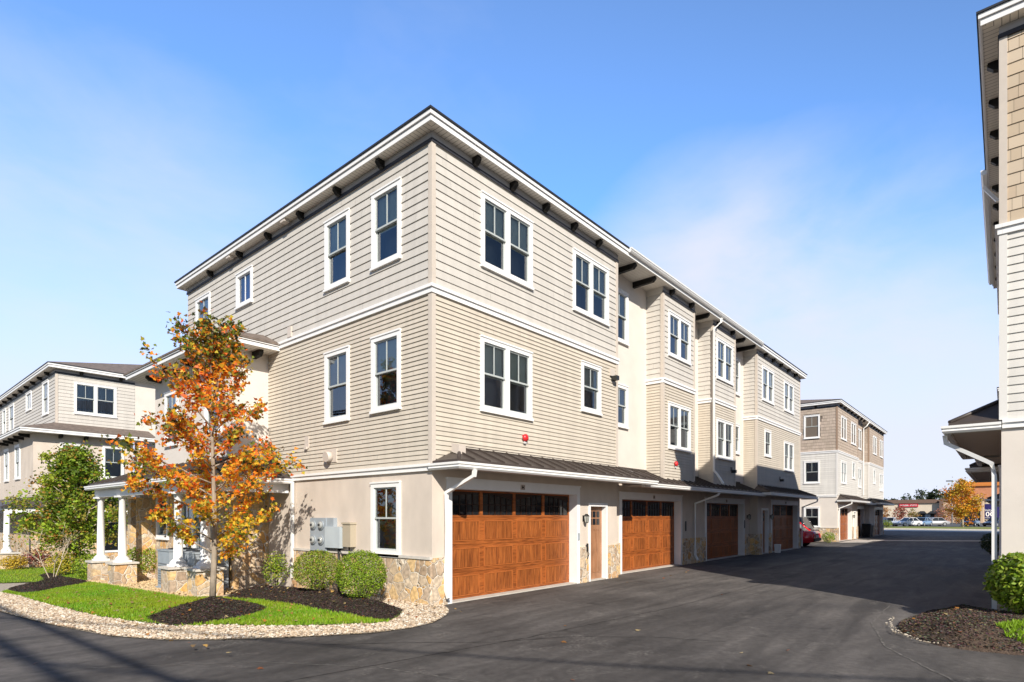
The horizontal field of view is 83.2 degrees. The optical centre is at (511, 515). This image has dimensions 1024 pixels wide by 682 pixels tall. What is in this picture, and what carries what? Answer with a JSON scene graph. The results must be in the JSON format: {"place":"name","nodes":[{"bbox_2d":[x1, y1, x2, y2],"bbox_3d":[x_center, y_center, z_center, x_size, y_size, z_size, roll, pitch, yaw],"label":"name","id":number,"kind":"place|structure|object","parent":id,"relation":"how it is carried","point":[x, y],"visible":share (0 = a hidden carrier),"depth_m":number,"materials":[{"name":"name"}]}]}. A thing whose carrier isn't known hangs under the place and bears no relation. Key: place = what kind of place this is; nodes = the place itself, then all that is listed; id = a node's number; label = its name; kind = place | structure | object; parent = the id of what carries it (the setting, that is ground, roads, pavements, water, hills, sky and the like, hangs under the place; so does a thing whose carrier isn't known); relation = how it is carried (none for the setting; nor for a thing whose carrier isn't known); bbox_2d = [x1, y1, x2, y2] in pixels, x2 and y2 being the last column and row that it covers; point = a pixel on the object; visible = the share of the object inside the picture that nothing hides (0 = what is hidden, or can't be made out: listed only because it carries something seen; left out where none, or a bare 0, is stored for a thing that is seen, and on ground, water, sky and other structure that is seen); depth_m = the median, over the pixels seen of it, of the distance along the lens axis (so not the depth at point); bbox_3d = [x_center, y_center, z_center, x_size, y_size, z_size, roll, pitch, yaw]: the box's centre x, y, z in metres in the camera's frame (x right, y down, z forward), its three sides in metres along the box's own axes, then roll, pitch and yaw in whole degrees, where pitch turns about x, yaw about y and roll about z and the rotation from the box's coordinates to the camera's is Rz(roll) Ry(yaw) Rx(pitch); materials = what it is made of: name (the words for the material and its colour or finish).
{"place":"outdoors","nodes":[
{"label":"outdoors","id":0,"kind":"place"},
{"bbox_2d":[0,567,86,582],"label":"lawn","id":1,"kind":"structure","parent":0,"point":[17,578],"depth_m":20.15,"materials":[{"name":"plant"}]},
{"bbox_2d":[0,554,28,569],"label":"golden shrub","id":2,"kind":"object","parent":1,"relation":"on","point":[15,562],"visible":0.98,"depth_m":24.45,"materials":[{"name":"yellow plant"}]},
{"bbox_2d":[20,548,51,567],"bbox_3d":[-20.778,1.891,25.226,1.040,1.038,1.232,0,0,40],"label":"red shrub","id":3,"kind":"object","parent":1,"relation":"on","point":[42,556],"visible":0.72,"depth_m":25.16,"materials":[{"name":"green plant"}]},
{"bbox_2d":[8,573,88,592],"bbox_3d":[-14.309,2.048,18.174,1.859,0.342,8.852,0,0,-33],"label":"mulch bed","id":4,"kind":"object","parent":1,"relation":"on","point":[50,586],"visible":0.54,"depth_m":15.98,"materials":[{"name":"brown wood"}]},
{"bbox_2d":[2,521,89,577],"bbox_3d":[-14.983,1.129,18.730,2.085,2.067,2.489,0,0,40],"label":"crape myrtle","id":5,"kind":"object","parent":4,"relation":"on","point":[56,543],"visible":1,"depth_m":18.62,"materials":[{"name":"brown plant"}]},
{"bbox_2d":[44,552,81,574],"bbox_3d":[-16.068,1.749,20.616,1.048,0.942,1.174,0,0,40],"label":"golden shrub","id":6,"kind":"object","parent":4,"relation":"on","point":[64,565],"visible":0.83,"depth_m":20.47,"materials":[{"name":"yellow plant"}]},
{"bbox_2d":[2,440,131,573],"bbox_3d":[-15.965,-0.309,21.084,4.249,5.169,4.486,0,0,-11],"label":"pear tree","id":7,"kind":"object","parent":1,"relation":"on","point":[74,470],"visible":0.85,"depth_m":20.73,"materials":[{"name":"green plant"}]},
{"bbox_2d":[71,553,108,578],"bbox_3d":[-13.801,1.678,18.943,1.071,0.944,1.162,0,0,40],"label":"boxwood bush","id":8,"kind":"object","parent":1,"relation":"on","point":[84,565],"visible":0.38,"depth_m":18.66,"materials":[{"name":"green plant"}]},
{"bbox_2d":[86,578,241,596],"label":"gravel","id":9,"kind":"structure","parent":0,"point":[148,584],"depth_m":15.73,"materials":[{"name":"beige gravel"}]},
{"bbox_2d":[155,547,199,587],"bbox_3d":[-8.787,1.430,15.273,0.900,1.175,0.900,0,0,40],"label":"air conditioner","id":10,"kind":"object","parent":9,"relation":"on","point":[165,557],"visible":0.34,"depth_m":15.02,"materials":[{"name":"grey metal"}]},
{"bbox_2d":[183,550,228,589],"bbox_3d":[-7.696,1.419,14.473,0.900,1.125,0.900,0,0,40],"label":"air conditioner","id":11,"kind":"object","parent":9,"relation":"on","point":[192,558],"visible":0.18,"depth_m":14.32,"materials":[{"name":"grey metal"}]},
{"bbox_2d":[0,566,401,625],"bbox_3d":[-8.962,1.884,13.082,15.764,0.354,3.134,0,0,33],"label":"lawn","id":12,"kind":"structure","parent":0,"point":[338,623],"depth_m":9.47,"materials":[{"name":"plant"}]},
{"bbox_2d":[148,596,264,625],"bbox_3d":[-5.733,1.690,10.684,3.195,0.290,2.160,0,0,40],"label":"mulch bed","id":13,"kind":"object","parent":12,"relation":"on","point":[202,618],"visible":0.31,"depth_m":9.70,"materials":[{"name":"black wood"}]},
{"bbox_2d":[100,300,307,596],"bbox_3d":[-6.196,-1.236,11.744,2.951,5.964,3.413,0,0,20],"label":"maple tree","id":14,"kind":"object","parent":13,"relation":"on","point":[213,346],"visible":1,"depth_m":11.67,"materials":[{"name":"orange plant"}]},
{"bbox_2d":[34,570,1010,679],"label":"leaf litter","id":15,"kind":"object","parent":12,"relation":"on","point":[205,634],"visible":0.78,"depth_m":10.46,"materials":[{"name":"brown plant"}]},
{"bbox_2d":[0,582,446,639],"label":"gravel bed","id":16,"kind":"object","parent":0,"point":[4,586],"visible":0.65,"depth_m":8.89,"materials":[{"name":"beige gravel"}]},
{"bbox_2d":[127,547,156,573],"bbox_3d":[-11.570,1.500,18.179,1.072,1.181,1.287,0,0,40],"label":"boxwood bush","id":17,"kind":"object","parent":16,"relation":"on","point":[133,557],"visible":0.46,"depth_m":17.86,"materials":[{"name":"green plant"}]},
{"bbox_2d":[229,585,402,619],"bbox_3d":[-3.932,1.695,11.671,5.760,0.314,1.440,0,0,40],"label":"mulch bed","id":18,"kind":"object","parent":16,"relation":"on","point":[317,596],"visible":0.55,"depth_m":10.95,"materials":[{"name":"brown wood"}]},
{"bbox_2d":[261,551,290,586],"bbox_3d":[-5.303,1.240,12.979,0.570,0.899,0.636,0,0,40],"label":"young shrub","id":19,"kind":"object","parent":18,"relation":"on","point":[276,567],"visible":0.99,"depth_m":12.89,"materials":[{"name":"green plant"}]},
{"bbox_2d":[290,549,339,590],"bbox_3d":[-4.039,1.168,11.952,0.997,0.955,1.046,0,0,40],"label":"boxwood bush","id":20,"kind":"object","parent":18,"relation":"on","point":[321,569],"visible":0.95,"depth_m":11.74,"materials":[{"name":"green plant"}]},
{"bbox_2d":[334,549,386,598],"bbox_3d":[-2.864,1.139,10.972,1.006,1.010,1.028,0,0,40],"label":"boxwood bush","id":21,"kind":"object","parent":18,"relation":"on","point":[369,578],"visible":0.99,"depth_m":10.76,"materials":[{"name":"green plant"}]},
{"bbox_2d":[367,596,426,608],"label":"gravel","id":22,"kind":"structure","parent":16,"relation":"on","point":[385,600],"depth_m":11.36,"materials":[{"name":"beige gravel"}]},
{"bbox_2d":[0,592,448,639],"bbox_3d":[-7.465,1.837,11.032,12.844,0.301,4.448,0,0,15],"label":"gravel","id":23,"kind":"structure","parent":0,"point":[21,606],"depth_m":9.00,"materials":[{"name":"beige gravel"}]},
{"bbox_2d":[0,0,1001,499],"label":"sky","id":24,"kind":"structure","parent":0,"point":[810,170],"materials":[{"name":"blue"}]},
{"bbox_2d":[0,531,1023,681],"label":"asphalt","id":25,"kind":"structure","parent":0,"point":[820,617],"depth_m":8.15,"materials":[{"name":"grey asphalt"}]},
{"bbox_2d":[0,361,154,568],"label":"townhouse","id":26,"kind":"structure","parent":25,"relation":"on","point":[42,405],"depth_m":29.30,"materials":[{"name":"beige wood"}]},
{"bbox_2d":[2,408,5,433],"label":"window","id":27,"kind":"structure","parent":26,"relation":"in","point":[4,410],"depth_m":36.96,"materials":[{"name":"grey"}]},
{"bbox_2d":[3,448,8,481],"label":"window","id":28,"kind":"structure","parent":26,"relation":"in","point":[6,452],"depth_m":31.33,"materials":[{"name":"grey"}]},
{"bbox_2d":[8,403,13,430],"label":"window","id":29,"kind":"structure","parent":26,"relation":"in","point":[11,407],"depth_m":35.60,"materials":[{"name":"grey"}]},
{"bbox_2d":[14,444,19,479],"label":"window","id":30,"kind":"structure","parent":26,"relation":"in","point":[17,447],"depth_m":29.46,"materials":[{"name":"grey"}]},
{"bbox_2d":[25,390,31,412],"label":"window","id":31,"kind":"structure","parent":26,"relation":"in","point":[29,394],"depth_m":32.28,"materials":[{"name":"white"}]},
{"bbox_2d":[41,379,48,416],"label":"window","id":32,"kind":"structure","parent":26,"relation":"in","point":[45,385],"depth_m":29.79,"materials":[{"name":"grey"}]},
{"bbox_2d":[74,381,116,417],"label":"window","id":33,"kind":"structure","parent":26,"relation":"in","point":[90,399],"depth_m":29.35,"materials":[{"name":"grey"}]},
{"bbox_2d":[105,521,117,552],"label":"window","id":34,"kind":"structure","parent":26,"relation":"in","point":[107,546],"depth_m":29.19,"materials":[{"name":"black glass"}]},
{"bbox_2d":[102,445,123,478],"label":"window","id":35,"kind":"structure","parent":26,"relation":"in","point":[117,469],"depth_m":29.42,"materials":[{"name":"grey"}]},
{"bbox_2d":[95,662,477,681],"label":"asphalt seam","id":36,"kind":"object","parent":25,"relation":"on","point":[300,663],"visible":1,"depth_m":6.68,"materials":[{"name":"black asphalt"}]},
{"bbox_2d":[286,558,851,681],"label":"asphalt seam","id":37,"kind":"object","parent":25,"relation":"on","point":[532,636],"visible":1,"depth_m":8.20,"materials":[{"name":"black asphalt"}]},
{"bbox_2d":[800,517,819,531],"bbox_3d":[17.994,0.910,38.971,4.750,1.680,2.308,0,0,44],"label":"parked car","id":38,"kind":"object","parent":25,"relation":"on","point":[807,523],"visible":0.04,"depth_m":37.61,"materials":[{"name":"black paint"}]},
{"bbox_2d":[800,522,821,545],"bbox_3d":[15.351,1.020,33.651,4.550,1.460,2.196,0,0,40],"label":"parked car","id":39,"kind":"object","parent":25,"relation":"on","point":[809,536],"visible":0.29,"depth_m":31.86,"materials":[{"name":"red paint"}]},
{"bbox_2d":[862,524,871,536],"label":"trash bin","id":40,"kind":"object","parent":25,"relation":"on","point":[866,530],"visible":1,"depth_m":46.65,"materials":[{"name":"grey plastic"}]},
{"bbox_2d":[871,605,955,681],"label":"asphalt seam","id":41,"kind":"object","parent":25,"relation":"on","point":[875,629],"visible":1,"depth_m":7.50,"materials":[{"name":"black asphalt"}]},
{"bbox_2d":[885,616,949,645],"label":"gravel","id":42,"kind":"structure","parent":25,"relation":"on","point":[891,625],"depth_m":8.40,"materials":[{"name":"grey gravel"}]},
{"bbox_2d":[868,540,989,540],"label":"gutter strip","id":43,"kind":"object","parent":25,"relation":"on","point":[925,540],"visible":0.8,"depth_m":40.45,"materials":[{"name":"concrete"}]},
{"bbox_2d":[896,604,1023,654],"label":"mulch bed","id":44,"kind":"object","parent":25,"relation":"on","point":[981,642],"visible":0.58,"depth_m":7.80,"materials":[{"name":"brown wood"}]},
{"bbox_2d":[982,551,1023,612],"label":"laurel bush","id":45,"kind":"object","parent":44,"relation":"on","point":[1006,591],"visible":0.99,"depth_m":8.89,"materials":[{"name":"green plant"}]},
{"bbox_2d":[996,618,1023,643],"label":"grass","id":46,"kind":"structure","parent":44,"relation":"on","point":[1015,624],"depth_m":7.75,"materials":[{"name":"green plant"}]},
{"bbox_2d":[985,387,998,506],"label":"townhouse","id":47,"kind":"structure","parent":25,"relation":"on","point":[989,500],"depth_m":34.69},
{"bbox_2d":[884,526,998,528],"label":"grass verge","id":48,"kind":"object","parent":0,"point":[931,527],"depth_m":82.40,"materials":[{"name":"green plant"}]},
{"bbox_2d":[939,477,986,526],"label":"yellow tree","id":49,"kind":"object","parent":48,"relation":"on","point":[961,509],"visible":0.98,"depth_m":84.45,"materials":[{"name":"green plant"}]},
{"bbox_2d":[884,529,998,531],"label":"street","id":50,"kind":"structure","parent":0,"point":[939,530],"depth_m":67.68,"materials":[{"name":"grey asphalt"}]},
{"bbox_2d":[885,523,998,526],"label":"parking lot","id":51,"kind":"structure","parent":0,"point":[955,525],"depth_m":101.51,"materials":[{"name":"grey asphalt"}]},
{"bbox_2d":[892,505,909,519],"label":"red tree","id":52,"kind":"object","parent":51,"relation":"on","point":[901,514],"visible":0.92,"depth_m":131.30,"materials":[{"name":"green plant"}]},
{"bbox_2d":[893,517,922,525],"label":"parked car","id":53,"kind":"object","parent":51,"relation":"on","point":[908,521],"visible":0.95,"depth_m":94.97,"materials":[{"name":"white paint"}]},
{"bbox_2d":[883,499,942,520],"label":"shop","id":54,"kind":"structure","parent":51,"relation":"on","point":[927,508],"depth_m":145.56,"materials":[{"name":"beige"}]},
{"bbox_2d":[912,517,932,525],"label":"parked car","id":55,"kind":"object","parent":51,"relation":"on","point":[926,521],"visible":0.6,"depth_m":96.62,"materials":[{"name":"blue paint"}]},
{"bbox_2d":[921,517,949,525],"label":"parked car","id":56,"kind":"object","parent":51,"relation":"on","point":[939,521],"visible":0.58,"depth_m":98.28,"materials":[{"name":"grey paint"}]},
{"bbox_2d":[932,505,955,521],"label":"red tree","id":57,"kind":"object","parent":51,"relation":"on","point":[939,513],"visible":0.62,"depth_m":127.00,"materials":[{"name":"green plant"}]},
{"bbox_2d":[964,516,980,526],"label":"parked car","id":58,"kind":"object","parent":51,"relation":"on","point":[976,522],"visible":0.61,"depth_m":92.34,"materials":[{"name":"black paint"}]},
{"bbox_3d":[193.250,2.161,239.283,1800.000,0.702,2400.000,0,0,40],"label":"ground","id":59,"kind":"structure","parent":0,"visible":0},
{"bbox_2d":[84,104,818,604],"bbox_3d":[1.482,-3.474,24.487,14.455,11.652,29.080,0,0,40],"label":"townhouse row","id":60,"kind":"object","parent":59,"relation":"on","point":[480,370],"visible":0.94,"depth_m":13.98,"materials":[{"name":"beige wood"}]},
{"bbox_2d":[155,493,168,539],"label":"window","id":61,"kind":"structure","parent":60,"relation":"in","point":[161,532],"depth_m":17.91,"materials":[{"name":"grey"}]},
{"bbox_2d":[163,388,178,447],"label":"window","id":62,"kind":"structure","parent":60,"relation":"in","point":[167,395],"depth_m":17.39,"materials":[{"name":"grey"}]},
{"bbox_2d":[182,498,200,547],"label":"window","id":63,"kind":"structure","parent":60,"relation":"in","point":[188,514],"depth_m":16.24,"materials":[{"name":"grey"}]},
{"bbox_2d":[195,291,210,335],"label":"window","id":64,"kind":"structure","parent":60,"relation":"in","point":[205,298],"depth_m":18.10,"materials":[{"name":"grey"}]},
{"bbox_2d":[202,379,220,438],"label":"window","id":65,"kind":"structure","parent":60,"relation":"in","point":[206,414],"depth_m":15.60,"materials":[{"name":"grey"}]},
{"bbox_2d":[234,265,254,309],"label":"window","id":66,"kind":"structure","parent":60,"relation":"in","point":[244,288],"depth_m":16.37,"materials":[{"name":"white"}]},
{"bbox_2d":[323,208,349,292],"bbox_3d":[-3.916,-6.037,13.301,1.020,1.645,0.375,0,0,40],"label":"window","id":67,"kind":"structure","parent":60,"relation":"in","point":[337,228],"depth_m":13.41,"materials":[{"name":"grey"}]},
{"bbox_2d":[323,345,349,424],"bbox_3d":[-3.916,-2.963,13.301,1.020,1.675,0.375,0,0,40],"label":"window","id":68,"kind":"structure","parent":60,"relation":"in","point":[336,361],"depth_m":13.43,"materials":[{"name":"grey"}]},
{"bbox_2d":[369,481,400,557],"bbox_3d":[-2.555,0.073,12.139,1.000,1.565,0.375,0,0,40],"label":"window","id":69,"kind":"structure","parent":60,"relation":"in","point":[385,497],"depth_m":12.31,"materials":[{"name":"grey"}]},
{"bbox_2d":[369,176,401,271],"bbox_3d":[-2.536,-6.037,12.122,1.010,1.645,0.375,0,0,40],"label":"window","id":70,"kind":"structure","parent":60,"relation":"in","point":[386,204],"depth_m":12.20,"materials":[{"name":"grey"}]},
{"bbox_2d":[369,328,401,414],"bbox_3d":[-2.544,-2.982,12.129,1.010,1.635,0.375,0,0,40],"label":"window","id":71,"kind":"structure","parent":60,"relation":"in","point":[385,347],"depth_m":12.24,"materials":[{"name":"grey"}]},
{"bbox_2d":[473,190,533,290],"bbox_3d":[-0.192,-6.043,12.885,0.375,1.595,1.760,0,0,40],"label":"window","id":72,"kind":"structure","parent":60,"relation":"in","point":[506,239],"depth_m":12.84,"materials":[{"name":"grey"}]},
{"bbox_2d":[479,334,533,421],"bbox_3d":[-0.205,-2.998,12.870,0.375,1.605,1.760,0,0,40],"label":"window","id":73,"kind":"structure","parent":60,"relation":"in","point":[505,368],"depth_m":12.81,"materials":[{"name":"grey"}]},
{"bbox_2d":[452,490,568,599],"bbox_3d":[0.041,0.608,13.351,0.064,2.284,4.420,0,0,40],"label":"garage door","id":74,"kind":"structure","parent":60,"relation":"in","point":[502,541],"depth_m":13.15,"materials":[{"name":"brown wood"}]},
{"bbox_2d":[564,247,609,326],"bbox_3d":[2.016,-6.043,15.471,0.375,1.595,1.760,0,0,40],"label":"window","id":75,"kind":"structure","parent":60,"relation":"in","point":[590,288],"depth_m":15.46,"materials":[{"name":"grey"}]},
{"bbox_2d":[576,360,602,415],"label":"window","id":76,"kind":"structure","parent":60,"relation":"in","point":[590,372],"depth_m":15.57,"materials":[{"name":"grey"}]},
{"bbox_2d":[591,506,601,578],"bbox_3d":[2.245,0.735,15.735,0.121,1.970,0.790,0,0,40],"label":"entry door","id":77,"kind":"structure","parent":60,"relation":"in","point":[596,512],"depth_m":15.83,"materials":[{"name":"brown wood"}]},
{"bbox_2d":[618,383,628,429],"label":"window","id":78,"kind":"structure","parent":60,"relation":"in","point":[622,389],"depth_m":17.95,"materials":[{"name":"grey"}]},
{"bbox_2d":[618,287,629,346],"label":"window","id":79,"kind":"structure","parent":60,"relation":"in","point":[623,297],"depth_m":17.98,"materials":[{"name":"grey"}]},
{"bbox_2d":[622,500,673,571],"bbox_3d":[4.437,0.628,19.039,0.064,2.244,4.120,0,0,40],"label":"garage door","id":80,"kind":"structure","parent":60,"relation":"in","point":[647,526],"depth_m":19.06,"materials":[{"name":"brown wood"}]},
{"bbox_2d":[666,401,691,452],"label":"window","id":81,"kind":"structure","parent":60,"relation":"in","point":[679,416],"depth_m":19.61,"materials":[{"name":"grey"}]},
{"bbox_2d":[668,310,691,365],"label":"window","id":82,"kind":"structure","parent":60,"relation":"in","point":[679,329],"depth_m":19.61,"materials":[{"name":"grey"}]},
{"bbox_2d":[707,503,737,558],"bbox_3d":[8.638,0.628,23.959,0.064,2.244,4.120,0,0,40],"label":"garage door","id":83,"kind":"structure","parent":60,"relation":"in","point":[722,519],"depth_m":24.10,"materials":[{"name":"brown wood"}]},
{"bbox_2d":[715,417,733,461],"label":"window","id":84,"kind":"structure","parent":60,"relation":"in","point":[724,433],"depth_m":22.73,"materials":[{"name":"grey"}]},
{"bbox_2d":[716,337,733,385],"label":"window","id":85,"kind":"structure","parent":60,"relation":"in","point":[724,352],"depth_m":22.73,"materials":[{"name":"grey"}]},
{"bbox_2d":[736,357,740,396],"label":"window","id":86,"kind":"structure","parent":60,"relation":"in","point":[737,359],"depth_m":25.57,"materials":[{"name":"grey"}]},
{"bbox_2d":[736,424,740,454],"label":"window","id":87,"kind":"structure","parent":60,"relation":"in","point":[737,425],"depth_m":25.57,"materials":[{"name":"grey"}]},
{"bbox_2d":[764,429,771,457],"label":"window","id":88,"kind":"structure","parent":60,"relation":"in","point":[767,449],"depth_m":27.06,"materials":[{"name":"grey"}]},
{"bbox_2d":[762,365,774,405],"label":"window","id":89,"kind":"structure","parent":60,"relation":"in","point":[767,374],"depth_m":26.90,"materials":[{"name":"grey"}]},
{"bbox_2d":[772,505,792,550],"bbox_3d":[13.566,0.608,29.192,0.064,2.284,4.420,0,0,40],"label":"garage door","id":90,"kind":"structure","parent":60,"relation":"in","point":[782,523],"depth_m":29.46,"materials":[{"name":"brown wood"}]},
{"bbox_2d":[784,380,794,414],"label":"window","id":91,"kind":"structure","parent":60,"relation":"in","point":[788,387],"depth_m":29.48,"materials":[{"name":"grey"}]},
{"bbox_2d":[784,440,794,472],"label":"window","id":92,"kind":"structure","parent":60,"relation":"in","point":[788,446],"depth_m":29.48,"materials":[{"name":"grey"}]},
{"bbox_2d":[800,399,894,541],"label":"townhouse","id":93,"kind":"structure","parent":59,"relation":"on","point":[842,459],"depth_m":40.17,"materials":[{"name":"white"}]},
{"bbox_2d":[803,460,819,483],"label":"window","id":94,"kind":"structure","parent":93,"relation":"in","point":[811,468],"depth_m":39.97,"materials":[{"name":"grey plastic"}]},
{"bbox_2d":[804,414,819,438],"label":"window","id":95,"kind":"structure","parent":93,"relation":"in","point":[816,415],"depth_m":39.71,"materials":[{"name":"grey"}]},
{"bbox_2d":[804,507,819,527],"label":"window","id":96,"kind":"structure","parent":93,"relation":"in","point":[813,513],"depth_m":39.92,"materials":[{"name":"grey plastic"}]},
{"bbox_2d":[841,461,846,484],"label":"window","id":97,"kind":"structure","parent":93,"relation":"in","point":[843,464],"depth_m":40.24,"materials":[{"name":"grey"}]},
{"bbox_2d":[840,508,847,539],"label":"garage door","id":98,"kind":"structure","parent":93,"relation":"in","point":[843,511],"depth_m":41.40,"materials":[{"name":"brown wood"}]},
{"bbox_2d":[875,510,878,534],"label":"garage door","id":99,"kind":"structure","parent":93,"relation":"in","point":[876,511],"depth_m":52.15,"materials":[{"name":"brown wood"}]},
{"bbox_2d":[884,528,998,529],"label":"kerb","id":100,"kind":"structure","parent":59,"relation":"on","point":[939,529],"depth_m":71.73,"materials":[{"name":"concrete"}]},
{"bbox_2d":[940,498,984,522],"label":"shop","id":101,"kind":"structure","parent":59,"relation":"on","point":[981,517],"depth_m":140.37,"materials":[{"name":"grey"}]},
{"bbox_2d":[954,482,998,521],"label":"shop","id":102,"kind":"structure","parent":59,"relation":"on","point":[983,488],"depth_m":147.90,"materials":[{"name":"brick"}]},
{"bbox_2d":[984,504,998,518],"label":"window front","id":103,"kind":"structure","parent":102,"relation":"in","point":[987,507],"depth_m":147.54,"materials":[{"name":"blue"}]},
{"bbox_2d":[941,0,1023,612],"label":"townhouse","id":104,"kind":"structure","parent":59,"relation":"on","point":[988,438],"depth_m":9.43,"materials":[{"name":"white"}]},
{"bbox_2d":[979,532,998,553],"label":"dark shrub","id":105,"kind":"object","parent":59,"relation":"on","point":[984,542],"visible":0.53,"depth_m":26.46,"materials":[{"name":"green plant"}]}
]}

